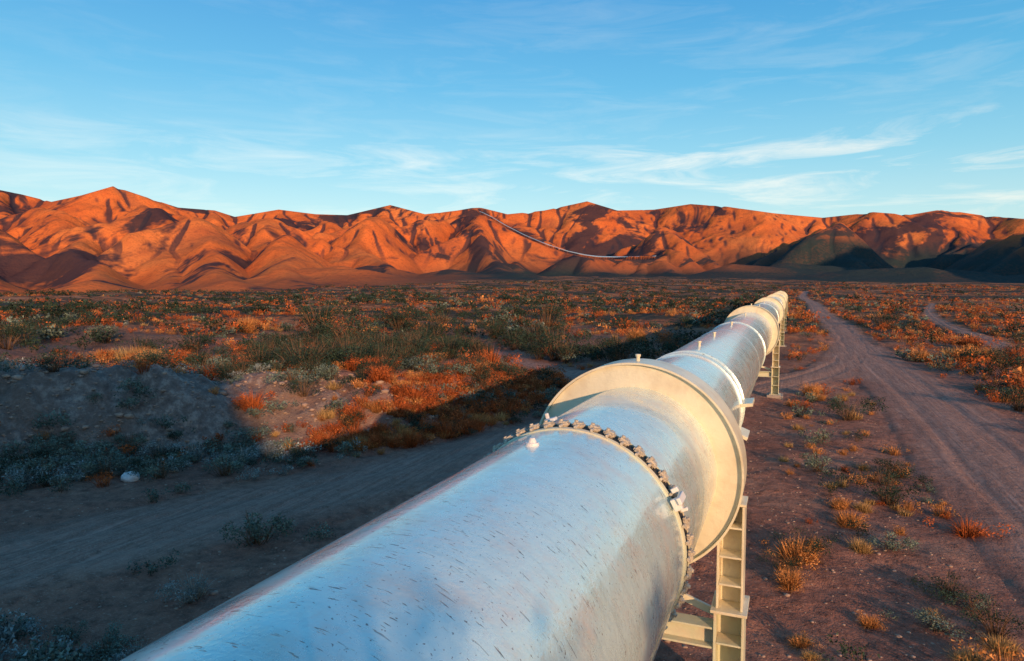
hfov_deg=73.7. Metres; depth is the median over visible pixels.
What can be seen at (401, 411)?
desert shrub
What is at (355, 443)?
dry grass tuft
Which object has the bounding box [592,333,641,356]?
creosote bush
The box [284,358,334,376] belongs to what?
creosote bush
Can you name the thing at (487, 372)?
creosote bush
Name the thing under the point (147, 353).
dry grass tuft
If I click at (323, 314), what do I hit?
creosote bush
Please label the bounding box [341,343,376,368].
creosote bush
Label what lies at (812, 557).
shrub
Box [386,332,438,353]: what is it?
creosote bush
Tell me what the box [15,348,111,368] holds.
creosote bush
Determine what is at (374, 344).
creosote bush
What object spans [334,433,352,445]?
desert shrub
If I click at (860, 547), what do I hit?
dry grass tuft
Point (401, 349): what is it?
creosote bush
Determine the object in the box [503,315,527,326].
desert shrub
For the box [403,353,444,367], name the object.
creosote bush
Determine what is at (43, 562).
dirt road
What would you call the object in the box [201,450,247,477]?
sagebrush
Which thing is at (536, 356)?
creosote bush
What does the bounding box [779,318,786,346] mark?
pipe support
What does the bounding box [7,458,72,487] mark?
creosote bush
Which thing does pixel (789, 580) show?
dry grass tuft
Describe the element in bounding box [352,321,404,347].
creosote bush
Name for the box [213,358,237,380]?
creosote bush
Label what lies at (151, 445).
sagebrush
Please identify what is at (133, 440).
sagebrush
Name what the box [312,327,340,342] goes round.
creosote bush
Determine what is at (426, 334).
creosote bush
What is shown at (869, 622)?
dry grass tuft
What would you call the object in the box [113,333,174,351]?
creosote bush
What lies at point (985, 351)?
dry grass tuft
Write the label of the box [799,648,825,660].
dry grass tuft
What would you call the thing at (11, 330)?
creosote bush
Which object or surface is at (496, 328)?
creosote bush
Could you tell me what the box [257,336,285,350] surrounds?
creosote bush
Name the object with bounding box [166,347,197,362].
desert shrub
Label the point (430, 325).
creosote bush
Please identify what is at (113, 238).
mountain
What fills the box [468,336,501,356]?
creosote bush
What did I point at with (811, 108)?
sky
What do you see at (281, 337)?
creosote bush
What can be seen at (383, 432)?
dry grass tuft
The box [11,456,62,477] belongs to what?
sagebrush
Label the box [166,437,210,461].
sagebrush
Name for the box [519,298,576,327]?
creosote bush
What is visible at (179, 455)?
dry grass tuft
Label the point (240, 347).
creosote bush
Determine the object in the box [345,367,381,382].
creosote bush
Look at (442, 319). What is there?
creosote bush
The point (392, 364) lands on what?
creosote bush
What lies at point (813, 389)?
dry grass tuft
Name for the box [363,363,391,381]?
desert shrub
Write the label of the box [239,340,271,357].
creosote bush
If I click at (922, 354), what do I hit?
dry grass tuft
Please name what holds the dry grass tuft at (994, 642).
on the ground
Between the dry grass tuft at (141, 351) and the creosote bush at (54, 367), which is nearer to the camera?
the creosote bush at (54, 367)
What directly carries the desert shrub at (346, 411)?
on the ground
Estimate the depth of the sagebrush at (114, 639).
10.00 m
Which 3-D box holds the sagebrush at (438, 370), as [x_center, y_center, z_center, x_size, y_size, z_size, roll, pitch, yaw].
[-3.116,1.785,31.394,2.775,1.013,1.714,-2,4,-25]
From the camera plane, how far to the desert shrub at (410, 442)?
22.54 m
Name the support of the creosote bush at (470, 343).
on the ground
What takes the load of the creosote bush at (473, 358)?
on the ground
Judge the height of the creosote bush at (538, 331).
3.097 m
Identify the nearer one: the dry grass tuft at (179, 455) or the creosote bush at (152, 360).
the dry grass tuft at (179, 455)
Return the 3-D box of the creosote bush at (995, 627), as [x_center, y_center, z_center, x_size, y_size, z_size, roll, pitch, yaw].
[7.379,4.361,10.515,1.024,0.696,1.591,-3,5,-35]
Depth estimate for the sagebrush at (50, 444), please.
20.40 m
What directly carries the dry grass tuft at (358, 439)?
on the ground
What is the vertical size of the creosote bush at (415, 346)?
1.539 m
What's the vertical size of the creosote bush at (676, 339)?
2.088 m
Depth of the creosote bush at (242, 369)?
27.59 m
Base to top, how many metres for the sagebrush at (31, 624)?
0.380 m
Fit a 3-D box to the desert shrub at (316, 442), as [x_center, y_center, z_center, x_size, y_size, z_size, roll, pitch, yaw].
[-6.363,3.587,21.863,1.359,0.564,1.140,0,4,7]
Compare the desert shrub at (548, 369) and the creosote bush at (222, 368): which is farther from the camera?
the desert shrub at (548, 369)
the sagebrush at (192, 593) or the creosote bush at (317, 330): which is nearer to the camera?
the sagebrush at (192, 593)
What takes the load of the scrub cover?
on the ground
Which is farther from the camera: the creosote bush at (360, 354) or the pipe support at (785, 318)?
the pipe support at (785, 318)
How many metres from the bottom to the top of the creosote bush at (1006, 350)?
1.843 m
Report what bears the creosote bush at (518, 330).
on the ground
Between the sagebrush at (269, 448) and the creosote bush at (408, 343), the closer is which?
the sagebrush at (269, 448)
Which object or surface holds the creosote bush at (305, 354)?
on the ground
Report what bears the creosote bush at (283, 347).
on the ground
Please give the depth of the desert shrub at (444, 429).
23.92 m
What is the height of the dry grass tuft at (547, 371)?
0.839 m
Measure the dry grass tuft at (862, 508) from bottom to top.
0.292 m
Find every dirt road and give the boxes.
[0,342,881,611]
[477,339,587,384]
[797,291,1023,607]
[920,303,1021,355]
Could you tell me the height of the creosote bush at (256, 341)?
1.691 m
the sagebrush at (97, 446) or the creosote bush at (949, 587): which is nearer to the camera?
the creosote bush at (949, 587)
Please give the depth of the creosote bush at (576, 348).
49.12 m
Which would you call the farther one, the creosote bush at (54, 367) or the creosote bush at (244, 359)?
the creosote bush at (244, 359)
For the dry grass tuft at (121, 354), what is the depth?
42.23 m
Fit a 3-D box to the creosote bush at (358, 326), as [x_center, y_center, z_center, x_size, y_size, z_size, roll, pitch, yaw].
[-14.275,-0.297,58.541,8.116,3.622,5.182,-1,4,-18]
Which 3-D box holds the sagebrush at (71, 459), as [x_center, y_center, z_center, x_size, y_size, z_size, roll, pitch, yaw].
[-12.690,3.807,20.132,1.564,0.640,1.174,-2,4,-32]
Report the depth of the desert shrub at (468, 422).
24.68 m
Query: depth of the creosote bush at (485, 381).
30.27 m
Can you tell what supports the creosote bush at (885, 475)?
on the ground
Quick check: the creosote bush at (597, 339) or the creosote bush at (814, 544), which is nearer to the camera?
the creosote bush at (814, 544)
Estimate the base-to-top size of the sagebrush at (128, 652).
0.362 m
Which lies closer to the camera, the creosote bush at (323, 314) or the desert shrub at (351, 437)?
the desert shrub at (351, 437)
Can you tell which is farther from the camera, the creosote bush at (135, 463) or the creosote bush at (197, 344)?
the creosote bush at (197, 344)
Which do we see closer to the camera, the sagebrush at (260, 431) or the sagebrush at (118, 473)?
the sagebrush at (118, 473)
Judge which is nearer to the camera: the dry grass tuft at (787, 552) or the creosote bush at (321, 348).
the dry grass tuft at (787, 552)
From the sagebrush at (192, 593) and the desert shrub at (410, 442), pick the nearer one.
the sagebrush at (192, 593)
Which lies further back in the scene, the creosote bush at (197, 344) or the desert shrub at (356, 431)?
the creosote bush at (197, 344)
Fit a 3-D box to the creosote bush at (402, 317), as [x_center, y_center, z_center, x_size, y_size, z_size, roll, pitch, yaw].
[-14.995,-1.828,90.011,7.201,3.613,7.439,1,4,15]
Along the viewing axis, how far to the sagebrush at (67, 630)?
10.52 m
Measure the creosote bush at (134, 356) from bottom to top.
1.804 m
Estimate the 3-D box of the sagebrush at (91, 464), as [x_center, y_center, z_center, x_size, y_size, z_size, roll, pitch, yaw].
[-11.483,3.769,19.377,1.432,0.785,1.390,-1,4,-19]
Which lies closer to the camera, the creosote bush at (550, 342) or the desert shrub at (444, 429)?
the desert shrub at (444, 429)
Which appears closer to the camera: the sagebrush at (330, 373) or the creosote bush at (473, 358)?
the sagebrush at (330, 373)
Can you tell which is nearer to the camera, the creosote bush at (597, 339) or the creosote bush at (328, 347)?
the creosote bush at (328, 347)
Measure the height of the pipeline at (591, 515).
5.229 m
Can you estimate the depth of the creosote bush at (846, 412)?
27.45 m
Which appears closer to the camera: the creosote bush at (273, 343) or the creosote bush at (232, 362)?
the creosote bush at (232, 362)
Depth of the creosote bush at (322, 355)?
29.63 m
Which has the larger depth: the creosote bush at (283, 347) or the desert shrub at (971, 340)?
the desert shrub at (971, 340)
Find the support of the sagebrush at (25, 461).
on the ground
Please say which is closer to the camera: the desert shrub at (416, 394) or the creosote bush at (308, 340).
the desert shrub at (416, 394)
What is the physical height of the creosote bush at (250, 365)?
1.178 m
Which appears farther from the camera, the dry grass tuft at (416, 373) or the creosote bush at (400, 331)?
the creosote bush at (400, 331)
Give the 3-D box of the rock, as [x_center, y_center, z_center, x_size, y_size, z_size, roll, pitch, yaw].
[-10.672,4.123,19.132,0.550,0.349,0.466,2,4,22]
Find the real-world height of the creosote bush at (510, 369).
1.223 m
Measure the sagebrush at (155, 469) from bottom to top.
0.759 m
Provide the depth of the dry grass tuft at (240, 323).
75.41 m
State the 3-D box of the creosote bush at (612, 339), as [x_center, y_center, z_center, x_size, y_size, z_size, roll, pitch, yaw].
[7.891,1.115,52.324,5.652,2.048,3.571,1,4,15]
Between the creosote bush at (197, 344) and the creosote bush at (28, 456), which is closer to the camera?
the creosote bush at (28, 456)
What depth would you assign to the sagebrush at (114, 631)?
9.84 m
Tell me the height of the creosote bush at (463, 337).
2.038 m
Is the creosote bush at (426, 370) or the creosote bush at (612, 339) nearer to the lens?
the creosote bush at (426, 370)
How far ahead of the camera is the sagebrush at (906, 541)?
13.79 m
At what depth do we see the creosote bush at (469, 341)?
44.90 m
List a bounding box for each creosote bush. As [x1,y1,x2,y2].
[0,316,44,349]
[0,325,55,343]
[0,445,53,463]
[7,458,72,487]
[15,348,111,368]
[23,354,79,372]
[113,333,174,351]
[113,456,162,474]
[122,346,176,364]
[125,345,181,368]
[133,354,184,370]
[165,328,222,357]
[165,350,219,369]
[206,352,255,369]
[210,343,285,366]
[211,361,245,378]
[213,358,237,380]
[218,339,269,358]
[220,359,265,378]
[222,360,266,379]
[236,334,276,353]
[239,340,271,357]
[245,344,287,360]
[247,345,301,364]
[248,336,343,364]
[253,338,362,366]
[254,329,306,345]
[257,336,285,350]
[262,342,361,366]
[264,336,344,364]
[269,344,336,365]
[274,338,305,351]
[275,338,307,350]
[277,350,334,365]
[277,353,305,371]
[278,378,320,396]
[282,297,362,338]
[282,339,349,361]
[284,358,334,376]
[286,328,329,350]
[287,362,320,369]
[289,444,316,461]
[291,320,341,341]
[299,359,331,374]
[307,339,356,356]
[310,329,368,347]
[312,308,393,339]
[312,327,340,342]
[319,322,373,358]
[335,408,368,429]
[337,348,367,367]
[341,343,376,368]
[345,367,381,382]
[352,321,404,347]
[352,339,394,350]
[354,355,389,373]
[355,338,401,361]
[355,364,400,382]
[363,355,401,363]
[372,353,407,375]
[375,307,426,329]
[379,313,425,328]
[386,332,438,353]
[386,341,424,364]
[388,335,425,353]
[389,327,428,338]
[395,332,429,341]
[398,339,431,356]
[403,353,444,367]
[404,317,458,334]
[404,326,438,351]
[412,362,452,377]
[415,310,465,326]
[420,325,462,336]
[435,331,466,358]
[435,339,452,351]
[436,358,481,371]
[443,332,478,353]
[448,334,495,355]
[452,337,488,353]
[454,350,492,361]
[456,351,493,366]
[464,360,501,379]
[464,372,501,394]
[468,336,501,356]
[475,318,512,338]
[495,361,522,376]
[496,331,525,350]
[505,325,535,336]
[506,316,574,344]
[512,323,590,360]
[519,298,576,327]
[524,343,554,359]
[552,342,590,358]
[556,343,581,363]
[582,342,607,354]
[584,336,656,362]
[585,333,636,357]
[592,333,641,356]
[653,330,690,347]
[756,548,804,571]
[767,523,840,557]
[823,397,874,420]
[850,471,923,506]
[857,308,903,327]
[861,465,914,485]
[872,458,916,478]
[907,570,984,602]
[934,588,1023,643]
[974,349,1023,377]
[977,341,1023,359]
[977,381,1023,411]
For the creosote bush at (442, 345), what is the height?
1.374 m
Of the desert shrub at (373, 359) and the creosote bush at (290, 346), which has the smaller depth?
the desert shrub at (373, 359)
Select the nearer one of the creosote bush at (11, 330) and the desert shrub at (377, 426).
the desert shrub at (377, 426)
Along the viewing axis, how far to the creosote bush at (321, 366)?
26.78 m
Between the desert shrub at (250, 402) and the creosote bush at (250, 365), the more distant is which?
the creosote bush at (250, 365)
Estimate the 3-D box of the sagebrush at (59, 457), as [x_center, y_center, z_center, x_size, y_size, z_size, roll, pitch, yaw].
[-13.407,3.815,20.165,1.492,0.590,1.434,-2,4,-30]
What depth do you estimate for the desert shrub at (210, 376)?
28.52 m
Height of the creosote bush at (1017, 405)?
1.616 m
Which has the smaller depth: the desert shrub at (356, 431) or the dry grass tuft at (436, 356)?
the desert shrub at (356, 431)
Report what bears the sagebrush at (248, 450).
on the ground
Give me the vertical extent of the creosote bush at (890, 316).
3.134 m
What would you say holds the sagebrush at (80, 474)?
on the ground
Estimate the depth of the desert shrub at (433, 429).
23.67 m
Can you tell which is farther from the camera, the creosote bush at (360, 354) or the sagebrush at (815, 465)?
the creosote bush at (360, 354)
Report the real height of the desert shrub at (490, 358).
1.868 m
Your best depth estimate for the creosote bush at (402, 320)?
91.53 m
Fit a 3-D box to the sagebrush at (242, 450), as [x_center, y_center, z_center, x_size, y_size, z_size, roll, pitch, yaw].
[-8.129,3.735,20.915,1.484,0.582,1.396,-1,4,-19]
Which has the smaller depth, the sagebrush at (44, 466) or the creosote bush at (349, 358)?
the sagebrush at (44, 466)
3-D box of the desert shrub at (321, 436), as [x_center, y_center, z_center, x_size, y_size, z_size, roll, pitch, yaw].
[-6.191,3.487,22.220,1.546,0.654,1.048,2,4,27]
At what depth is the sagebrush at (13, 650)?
9.77 m
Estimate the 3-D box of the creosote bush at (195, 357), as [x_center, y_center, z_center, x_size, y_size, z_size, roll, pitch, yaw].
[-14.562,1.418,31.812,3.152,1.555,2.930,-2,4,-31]
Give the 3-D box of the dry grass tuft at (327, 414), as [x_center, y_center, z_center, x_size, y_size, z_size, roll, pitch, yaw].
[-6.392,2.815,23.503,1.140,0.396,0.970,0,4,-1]
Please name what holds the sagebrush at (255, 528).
on the ground
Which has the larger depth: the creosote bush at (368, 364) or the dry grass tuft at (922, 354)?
the dry grass tuft at (922, 354)
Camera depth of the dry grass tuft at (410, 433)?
22.89 m
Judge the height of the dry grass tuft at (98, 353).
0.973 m
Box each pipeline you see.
[120,291,787,660]
[482,212,638,256]
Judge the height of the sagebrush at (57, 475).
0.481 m
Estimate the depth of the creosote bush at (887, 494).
16.75 m
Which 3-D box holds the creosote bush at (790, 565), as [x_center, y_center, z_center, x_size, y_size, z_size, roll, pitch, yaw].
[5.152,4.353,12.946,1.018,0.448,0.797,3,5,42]
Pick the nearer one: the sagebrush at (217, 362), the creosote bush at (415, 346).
the sagebrush at (217, 362)
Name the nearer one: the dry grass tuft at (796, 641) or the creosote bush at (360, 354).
the dry grass tuft at (796, 641)
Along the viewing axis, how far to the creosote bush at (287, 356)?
29.62 m
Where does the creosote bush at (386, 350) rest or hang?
on the ground
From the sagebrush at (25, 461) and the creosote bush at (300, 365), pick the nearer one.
the sagebrush at (25, 461)
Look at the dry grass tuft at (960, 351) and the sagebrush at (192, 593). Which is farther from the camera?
the dry grass tuft at (960, 351)
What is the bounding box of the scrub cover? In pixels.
[0,278,1023,660]
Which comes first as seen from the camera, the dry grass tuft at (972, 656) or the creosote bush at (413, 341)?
the dry grass tuft at (972, 656)
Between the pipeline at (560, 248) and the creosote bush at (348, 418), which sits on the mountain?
the pipeline at (560, 248)
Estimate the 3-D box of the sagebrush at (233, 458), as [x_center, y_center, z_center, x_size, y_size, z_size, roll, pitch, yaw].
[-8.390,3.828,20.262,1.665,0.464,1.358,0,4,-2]
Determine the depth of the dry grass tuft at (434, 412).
25.55 m
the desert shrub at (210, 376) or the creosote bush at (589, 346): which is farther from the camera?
the creosote bush at (589, 346)
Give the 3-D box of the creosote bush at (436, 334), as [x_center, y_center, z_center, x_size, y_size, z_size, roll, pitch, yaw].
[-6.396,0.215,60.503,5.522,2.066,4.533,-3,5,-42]
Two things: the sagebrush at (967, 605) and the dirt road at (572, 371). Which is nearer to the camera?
the sagebrush at (967, 605)
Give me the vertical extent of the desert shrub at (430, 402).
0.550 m
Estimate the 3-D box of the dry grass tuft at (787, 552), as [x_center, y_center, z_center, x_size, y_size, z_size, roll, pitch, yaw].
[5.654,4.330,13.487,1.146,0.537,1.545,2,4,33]
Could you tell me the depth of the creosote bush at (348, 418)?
23.02 m
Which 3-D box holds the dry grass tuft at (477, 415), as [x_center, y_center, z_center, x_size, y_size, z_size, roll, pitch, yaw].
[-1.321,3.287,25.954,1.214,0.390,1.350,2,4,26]
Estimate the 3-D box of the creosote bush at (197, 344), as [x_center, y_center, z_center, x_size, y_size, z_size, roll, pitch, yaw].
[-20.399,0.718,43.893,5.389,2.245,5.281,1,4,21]
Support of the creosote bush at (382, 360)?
on the ground
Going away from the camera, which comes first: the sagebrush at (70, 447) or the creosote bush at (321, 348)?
the sagebrush at (70, 447)
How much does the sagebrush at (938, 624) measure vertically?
0.345 m
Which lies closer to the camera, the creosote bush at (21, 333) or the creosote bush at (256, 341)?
the creosote bush at (256, 341)
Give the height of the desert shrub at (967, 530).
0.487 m
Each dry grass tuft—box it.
[87,347,124,358]
[111,346,144,361]
[122,347,177,361]
[128,346,164,361]
[156,450,189,461]
[235,315,273,332]
[316,408,336,418]
[338,436,374,453]
[343,434,372,447]
[363,399,396,412]
[364,428,402,435]
[387,426,418,436]
[388,378,423,388]
[397,430,422,440]
[405,369,431,380]
[425,352,448,362]
[425,403,448,414]
[466,411,489,421]
[532,368,563,376]
[615,327,657,342]
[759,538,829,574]
[767,534,827,571]
[769,558,812,593]
[783,631,825,649]
[796,382,824,395]
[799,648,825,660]
[824,495,853,511]
[830,508,873,529]
[846,535,874,555]
[850,501,880,513]
[854,608,887,633]
[900,347,943,361]
[935,343,982,361]
[940,644,995,660]
[948,348,997,359]
[975,631,1023,659]
[979,346,1004,362]
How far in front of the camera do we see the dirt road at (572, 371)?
46.69 m
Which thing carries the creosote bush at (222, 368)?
on the ground
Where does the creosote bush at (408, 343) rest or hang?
on the ground
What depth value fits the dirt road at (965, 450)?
23.44 m
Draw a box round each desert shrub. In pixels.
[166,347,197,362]
[186,363,227,380]
[227,388,274,411]
[291,437,326,451]
[309,428,342,447]
[330,427,373,446]
[334,401,371,420]
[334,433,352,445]
[348,425,364,436]
[358,356,385,365]
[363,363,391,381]
[364,430,384,447]
[366,421,391,434]
[381,432,406,447]
[390,403,409,416]
[395,386,435,400]
[396,429,430,447]
[419,416,439,434]
[420,418,469,438]
[421,397,440,407]
[454,416,484,433]
[457,345,525,368]
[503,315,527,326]
[526,364,565,373]
[920,516,1016,541]
[939,335,1001,348]
[1002,343,1023,365]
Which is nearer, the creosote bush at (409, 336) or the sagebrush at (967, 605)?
the sagebrush at (967, 605)
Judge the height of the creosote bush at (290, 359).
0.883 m
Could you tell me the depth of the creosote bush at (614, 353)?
45.75 m
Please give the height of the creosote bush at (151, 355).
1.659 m
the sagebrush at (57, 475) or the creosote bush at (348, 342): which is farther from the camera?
the creosote bush at (348, 342)
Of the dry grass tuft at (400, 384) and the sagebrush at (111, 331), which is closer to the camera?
the dry grass tuft at (400, 384)
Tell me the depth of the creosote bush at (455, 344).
39.95 m
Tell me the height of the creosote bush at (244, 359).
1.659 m
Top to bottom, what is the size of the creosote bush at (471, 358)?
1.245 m
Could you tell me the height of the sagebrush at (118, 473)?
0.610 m
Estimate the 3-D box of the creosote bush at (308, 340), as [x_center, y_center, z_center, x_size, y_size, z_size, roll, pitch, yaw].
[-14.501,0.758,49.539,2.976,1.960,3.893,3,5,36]
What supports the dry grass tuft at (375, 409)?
on the ground
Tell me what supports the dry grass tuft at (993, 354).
on the ground
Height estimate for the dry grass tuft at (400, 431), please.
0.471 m
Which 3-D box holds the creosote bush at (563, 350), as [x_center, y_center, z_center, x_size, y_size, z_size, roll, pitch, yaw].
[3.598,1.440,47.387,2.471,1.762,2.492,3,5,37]
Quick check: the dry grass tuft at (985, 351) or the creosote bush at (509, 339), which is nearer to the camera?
the dry grass tuft at (985, 351)
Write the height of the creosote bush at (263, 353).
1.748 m
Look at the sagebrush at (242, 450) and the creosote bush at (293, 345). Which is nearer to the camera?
the sagebrush at (242, 450)
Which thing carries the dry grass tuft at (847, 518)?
on the ground
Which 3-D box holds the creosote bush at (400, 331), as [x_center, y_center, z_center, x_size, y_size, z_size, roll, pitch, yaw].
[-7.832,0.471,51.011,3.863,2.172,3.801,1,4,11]
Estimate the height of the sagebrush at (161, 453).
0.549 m
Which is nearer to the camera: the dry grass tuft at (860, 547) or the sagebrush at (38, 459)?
the dry grass tuft at (860, 547)
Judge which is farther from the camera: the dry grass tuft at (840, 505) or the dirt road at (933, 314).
the dirt road at (933, 314)
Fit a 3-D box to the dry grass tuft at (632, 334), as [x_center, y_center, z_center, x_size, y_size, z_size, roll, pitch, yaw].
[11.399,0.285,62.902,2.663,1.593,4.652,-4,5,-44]
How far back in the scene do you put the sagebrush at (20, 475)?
18.47 m
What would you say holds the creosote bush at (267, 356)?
on the ground
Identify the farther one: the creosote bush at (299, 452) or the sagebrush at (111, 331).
the sagebrush at (111, 331)
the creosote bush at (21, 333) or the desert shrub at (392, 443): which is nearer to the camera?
the desert shrub at (392, 443)
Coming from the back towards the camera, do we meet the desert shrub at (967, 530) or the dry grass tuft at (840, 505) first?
the dry grass tuft at (840, 505)
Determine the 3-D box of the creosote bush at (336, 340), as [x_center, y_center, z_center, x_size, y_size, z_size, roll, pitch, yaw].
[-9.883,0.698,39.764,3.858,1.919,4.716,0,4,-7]
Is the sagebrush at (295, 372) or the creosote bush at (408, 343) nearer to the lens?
the sagebrush at (295, 372)
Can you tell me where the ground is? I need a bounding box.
[0,276,1023,660]
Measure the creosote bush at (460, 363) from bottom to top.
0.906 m
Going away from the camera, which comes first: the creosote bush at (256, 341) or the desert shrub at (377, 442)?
the desert shrub at (377, 442)
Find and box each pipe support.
[662,496,749,660]
[758,339,782,399]
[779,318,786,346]
[784,307,787,331]
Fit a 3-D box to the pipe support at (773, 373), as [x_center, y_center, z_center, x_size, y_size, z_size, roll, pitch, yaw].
[11.632,1.956,33.382,3.080,3.102,0.850,2,4,22]
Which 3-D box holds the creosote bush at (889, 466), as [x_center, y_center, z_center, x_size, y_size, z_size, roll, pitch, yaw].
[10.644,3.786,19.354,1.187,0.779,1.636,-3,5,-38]
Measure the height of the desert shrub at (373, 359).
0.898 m
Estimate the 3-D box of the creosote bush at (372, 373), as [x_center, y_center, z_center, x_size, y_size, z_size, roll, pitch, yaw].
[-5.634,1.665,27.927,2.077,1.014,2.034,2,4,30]
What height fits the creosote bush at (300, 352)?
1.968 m
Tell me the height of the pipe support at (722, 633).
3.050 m
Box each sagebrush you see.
[0,455,59,474]
[0,468,55,487]
[0,614,46,645]
[2,453,60,476]
[6,640,51,660]
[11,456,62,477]
[29,434,68,455]
[33,440,85,459]
[41,449,76,470]
[50,435,113,458]
[50,619,90,641]
[51,462,113,479]
[52,456,110,480]
[56,450,105,471]
[64,633,143,660]
[76,620,128,660]
[78,453,133,475]
[84,323,118,342]
[98,460,130,475]
[102,430,147,449]
[106,639,144,660]
[125,455,190,481]
[137,436,176,457]
[152,444,198,458]
[153,569,215,604]
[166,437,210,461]
[186,354,250,368]
[198,451,259,467]
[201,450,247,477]
[217,510,297,547]
[220,420,275,441]
[224,442,268,461]
[235,446,258,455]
[252,438,283,458]
[263,367,322,384]
[317,362,343,381]
[417,361,474,378]
[799,451,837,475]
[865,530,921,552]
[877,608,985,641]
[944,589,993,616]
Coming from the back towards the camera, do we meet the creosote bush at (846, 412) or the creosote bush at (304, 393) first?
the creosote bush at (846, 412)
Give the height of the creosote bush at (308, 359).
2.095 m
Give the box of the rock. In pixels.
[121,471,139,481]
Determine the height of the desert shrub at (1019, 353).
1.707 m
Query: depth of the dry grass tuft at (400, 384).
26.26 m
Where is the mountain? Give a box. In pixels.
[0,186,1023,294]
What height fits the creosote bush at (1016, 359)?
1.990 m
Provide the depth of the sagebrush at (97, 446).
20.61 m
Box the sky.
[0,0,1023,218]

